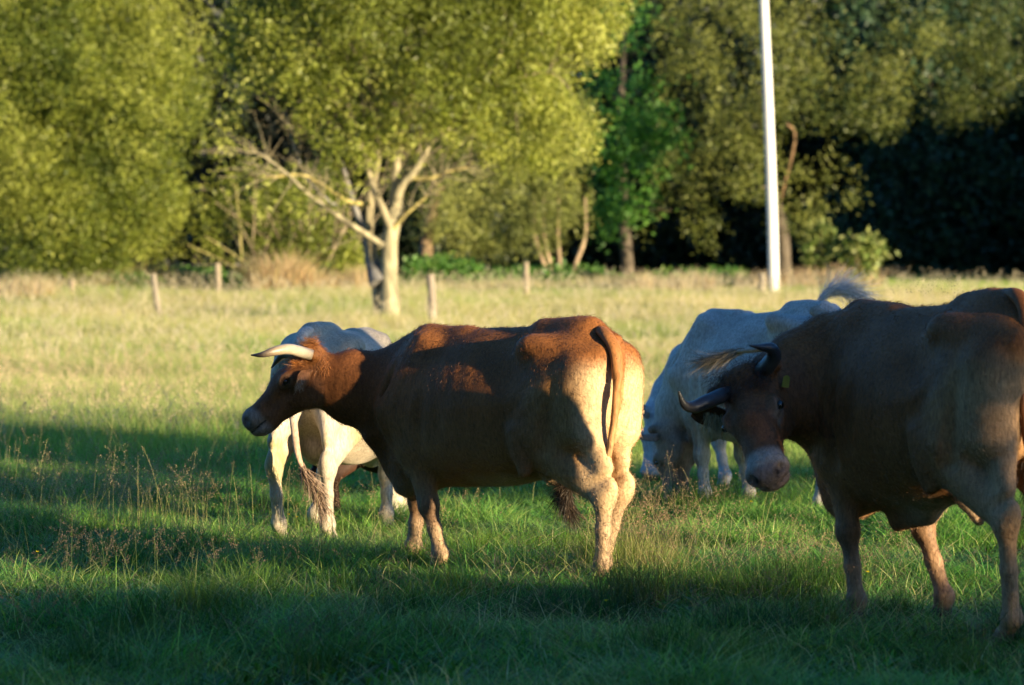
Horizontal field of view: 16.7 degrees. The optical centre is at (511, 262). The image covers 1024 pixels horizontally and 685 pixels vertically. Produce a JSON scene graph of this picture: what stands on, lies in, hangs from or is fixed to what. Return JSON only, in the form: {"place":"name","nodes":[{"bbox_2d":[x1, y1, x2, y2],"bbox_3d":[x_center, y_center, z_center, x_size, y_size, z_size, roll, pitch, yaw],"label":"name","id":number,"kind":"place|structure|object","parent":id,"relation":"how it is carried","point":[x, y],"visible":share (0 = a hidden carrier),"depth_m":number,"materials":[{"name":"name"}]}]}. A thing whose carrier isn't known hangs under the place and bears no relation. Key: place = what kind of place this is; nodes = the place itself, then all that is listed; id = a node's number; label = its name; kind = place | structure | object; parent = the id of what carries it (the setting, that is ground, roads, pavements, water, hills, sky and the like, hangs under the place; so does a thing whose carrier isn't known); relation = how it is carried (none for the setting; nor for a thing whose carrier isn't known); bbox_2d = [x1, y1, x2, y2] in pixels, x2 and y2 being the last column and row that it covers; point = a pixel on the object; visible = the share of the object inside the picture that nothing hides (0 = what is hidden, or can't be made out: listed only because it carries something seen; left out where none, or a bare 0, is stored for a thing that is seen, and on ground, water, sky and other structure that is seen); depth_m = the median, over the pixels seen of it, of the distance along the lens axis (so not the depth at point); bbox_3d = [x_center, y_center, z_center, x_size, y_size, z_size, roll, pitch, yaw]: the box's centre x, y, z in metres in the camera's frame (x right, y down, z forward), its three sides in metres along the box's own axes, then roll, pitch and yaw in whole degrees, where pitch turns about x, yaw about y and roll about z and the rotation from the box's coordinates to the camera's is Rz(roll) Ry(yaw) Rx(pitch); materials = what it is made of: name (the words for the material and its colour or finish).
{"place":"outdoors","nodes":[
{"label":"outdoors","id":0,"kind":"place"},
{"bbox_2d":[0,271,71,305],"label":"dry grass","id":1,"kind":"structure","parent":0,"point":[23,287],"depth_m":75.62,"materials":[{"name":"beige plant"}]},
{"bbox_2d":[222,244,402,294],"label":"dry grass","id":2,"kind":"structure","parent":0,"point":[289,271],"depth_m":81.46,"materials":[{"name":"beige plant"}]},
{"bbox_2d":[0,266,1023,684],"bbox_3d":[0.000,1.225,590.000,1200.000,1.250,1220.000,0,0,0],"label":"ground","id":3,"kind":"structure","parent":0,"point":[344,680],"depth_m":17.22,"materials":[{"name":"plant"}]},
{"bbox_2d":[69,279,74,294],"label":"fence post","id":4,"kind":"object","parent":3,"relation":"on","point":[72,284],"visible":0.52,"depth_m":77.95,"materials":[{"name":"brown wood"}]},
{"bbox_2d":[0,258,214,291],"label":"dry grass","id":5,"kind":"structure","parent":3,"relation":"on","point":[168,276],"depth_m":85.67,"materials":[{"name":"beige plant"}]},
{"bbox_2d":[0,0,232,288],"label":"willow tree","id":6,"kind":"object","parent":3,"relation":"on","point":[70,76],"visible":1,"depth_m":83.11,"materials":[{"name":"green plant"}]},
{"bbox_2d":[98,269,172,296],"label":"herb","id":7,"kind":"object","parent":3,"relation":"on","point":[127,278],"visible":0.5,"depth_m":77.91,"materials":[{"name":"green plant"}]},
{"bbox_2d":[150,273,162,316],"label":"fence post","id":8,"kind":"object","parent":3,"relation":"on","point":[155,288],"visible":0.52,"depth_m":67.95,"materials":[{"name":"brown wood"}]},
{"bbox_2d":[0,0,364,276],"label":"dark tree","id":9,"kind":"object","parent":3,"relation":"on","point":[208,164],"visible":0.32,"depth_m":102.72,"materials":[{"name":"green plant"}]},
{"bbox_2d":[0,259,365,289],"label":"nettle bed","id":10,"kind":"object","parent":3,"relation":"on","point":[224,280],"visible":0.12,"depth_m":87.62,"materials":[{"name":"green plant"}]},
{"bbox_2d":[215,263,220,294],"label":"fence post","id":11,"kind":"object","parent":3,"relation":"on","point":[217,271],"visible":0.62,"depth_m":79.95,"materials":[{"name":"brown wood"}]},
{"bbox_2d":[5,264,245,270],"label":"fence wire","id":12,"kind":"object","parent":11,"relation":"attached to","point":[177,264],"visible":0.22,"depth_m":87.99,"materials":[{"name":"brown metal"}]},
{"bbox_2d":[186,144,387,289],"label":"willow bush","id":13,"kind":"object","parent":3,"relation":"on","point":[305,240],"visible":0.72,"depth_m":83.68,"materials":[{"name":"green plant"}]},
{"bbox_2d":[264,321,407,541],"bbox_3d":[-1.090,1.120,23.142,0.764,1.476,2.608,0,0,14],"label":"cream cow","id":14,"kind":"object","parent":3,"relation":"on","point":[317,437],"visible":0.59,"depth_m":22.27},
{"bbox_2d":[310,464,377,514],"bbox_3d":[-0.783,1.369,24.727,1.475,0.928,0.416,0,0,-41],"label":"dark calf","id":15,"kind":"object","parent":3,"relation":"on","point":[343,471],"visible":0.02,"depth_m":24.21},
{"bbox_2d":[192,0,649,322],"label":"willow tree","id":16,"kind":"object","parent":3,"relation":"on","point":[454,23],"visible":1,"depth_m":65.58,"materials":[{"name":"green plant"}]},
{"bbox_2d":[234,0,613,276],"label":"dark tree","id":17,"kind":"object","parent":3,"relation":"on","point":[408,246],"visible":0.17,"depth_m":104.70,"materials":[{"name":"green plant"}]},
{"bbox_2d":[426,274,436,323],"bbox_3d":[-1.470,0.822,63.997,0.194,1.214,0.190,0,0,0],"label":"fence post","id":18,"kind":"object","parent":3,"relation":"on","point":[431,288],"visible":0.66,"depth_m":63.93,"materials":[{"name":"brown wood"}]},
{"bbox_2d":[240,313,644,579],"bbox_3d":[-0.389,1.073,20.193,2.634,1.574,0.928,0,0,28],"label":"brown cow","id":19,"kind":"object","parent":3,"relation":"on","point":[557,403],"visible":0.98,"depth_m":19.79},
{"bbox_2d":[380,48,573,277],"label":"willow tree","id":20,"kind":"object","parent":3,"relation":"on","point":[429,234],"visible":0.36,"depth_m":91.69,"materials":[{"name":"green plant"}]},
{"bbox_2d":[398,251,574,287],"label":"nettle bed","id":21,"kind":"object","parent":3,"relation":"on","point":[424,265],"visible":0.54,"depth_m":87.63,"materials":[{"name":"green plant"}]},
{"bbox_2d":[0,440,1023,684],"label":"grass","id":22,"kind":"structure","parent":3,"relation":"on","point":[716,662],"depth_m":18.09,"materials":[{"name":"green plant"}]},
{"bbox_2d":[0,270,1023,480],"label":"meadow grass","id":23,"kind":"structure","parent":3,"relation":"on","point":[79,447],"depth_m":54.35,"materials":[{"name":"plant"}]},
{"bbox_2d":[0,0,1023,276],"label":"wood","id":24,"kind":"object","parent":3,"relation":"on","point":[582,184],"visible":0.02,"depth_m":113.81,"materials":[{"name":"green plant"}]},
{"bbox_2d":[523,262,529,295],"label":"fence post","id":25,"kind":"object","parent":3,"relation":"on","point":[526,269],"visible":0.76,"depth_m":79.95,"materials":[{"name":"brown wood"}]},
{"bbox_2d":[490,75,601,270],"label":"willow tree","id":26,"kind":"object","parent":3,"relation":"on","point":[540,216],"visible":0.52,"depth_m":90.93,"materials":[{"name":"green plant"}]},
{"bbox_2d":[561,0,703,275],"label":"broadleaf tree","id":27,"kind":"object","parent":3,"relation":"on","point":[621,189],"visible":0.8,"depth_m":94.60,"materials":[{"name":"green plant"}]},
{"bbox_2d":[558,261,749,288],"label":"nettle bed","id":28,"kind":"object","parent":3,"relation":"on","point":[590,271],"visible":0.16,"depth_m":89.51,"materials":[{"name":"green plant"}]},
{"bbox_2d":[529,0,935,278],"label":"dark tree","id":29,"kind":"object","parent":3,"relation":"on","point":[659,247],"visible":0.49,"depth_m":104.42,"materials":[{"name":"green plant"}]},
{"bbox_2d":[638,299,837,507],"bbox_3d":[1.615,1.062,25.192,1.124,1.595,2.124,0,0,-37],"label":"cream cow","id":30,"kind":"object","parent":3,"relation":"on","point":[714,338],"visible":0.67,"depth_m":25.46},
{"bbox_2d":[758,273,765,293],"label":"fence post","id":31,"kind":"object","parent":3,"relation":"on","point":[761,278],"visible":0.38,"depth_m":81.92,"materials":[{"name":"brown wood"}]},
{"bbox_2d":[640,263,885,487],"bbox_3d":[2.018,0.897,27.281,0.844,1.924,2.620,0,0,-40],"label":"cream cow","id":32,"kind":"object","parent":3,"relation":"on","point":[845,288],"visible":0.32,"depth_m":27.49},
{"bbox_2d":[759,0,778,292],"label":"utility pole","id":33,"kind":"object","parent":3,"relation":"on","point":[772,224],"visible":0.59,"depth_m":82.90,"materials":[{"name":"paint"}]},
{"bbox_2d":[632,0,957,279],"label":"willow tree","id":34,"kind":"object","parent":3,"relation":"on","point":[784,249],"visible":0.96,"depth_m":91.52,"materials":[{"name":"green plant"}]},
{"bbox_2d":[797,216,842,289],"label":"young shrub","id":35,"kind":"object","parent":3,"relation":"on","point":[819,233],"visible":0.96,"depth_m":83.91,"materials":[{"name":"green plant"}]},
{"bbox_2d":[678,285,1023,643],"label":"brown bull","id":36,"kind":"object","parent":3,"relation":"on","point":[901,416],"visible":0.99,"depth_m":16.98,"materials":[{"name":"fur"}]},
{"bbox_2d":[831,226,899,290],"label":"young shrub","id":37,"kind":"object","parent":3,"relation":"on","point":[863,244],"visible":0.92,"depth_m":83.39,"materials":[{"name":"green plant"}]},
{"bbox_2d":[787,0,1023,278],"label":"dark tree","id":38,"kind":"object","parent":3,"relation":"on","point":[923,234],"visible":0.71,"depth_m":101.82,"materials":[{"name":"green plant"}]},
{"bbox_2d":[906,0,1023,136],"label":"willow tree","id":39,"kind":"object","parent":3,"relation":"on","point":[980,49],"visible":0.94,"depth_m":94.47,"materials":[{"name":"green plant"}]},
{"bbox_2d":[399,272,632,292],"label":"dry grass","id":40,"kind":"structure","parent":0,"point":[549,283],"depth_m":85.66,"materials":[{"name":"beige plant"}]},
{"bbox_2d":[596,263,727,292],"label":"dry grass","id":41,"kind":"structure","parent":0,"point":[679,284],"depth_m":83.57,"materials":[{"name":"beige plant"}]},
{"bbox_2d":[725,262,902,289],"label":"dry grass","id":42,"kind":"structure","parent":0,"point":[784,278],"depth_m":86.62,"materials":[{"name":"beige plant"}]}
]}

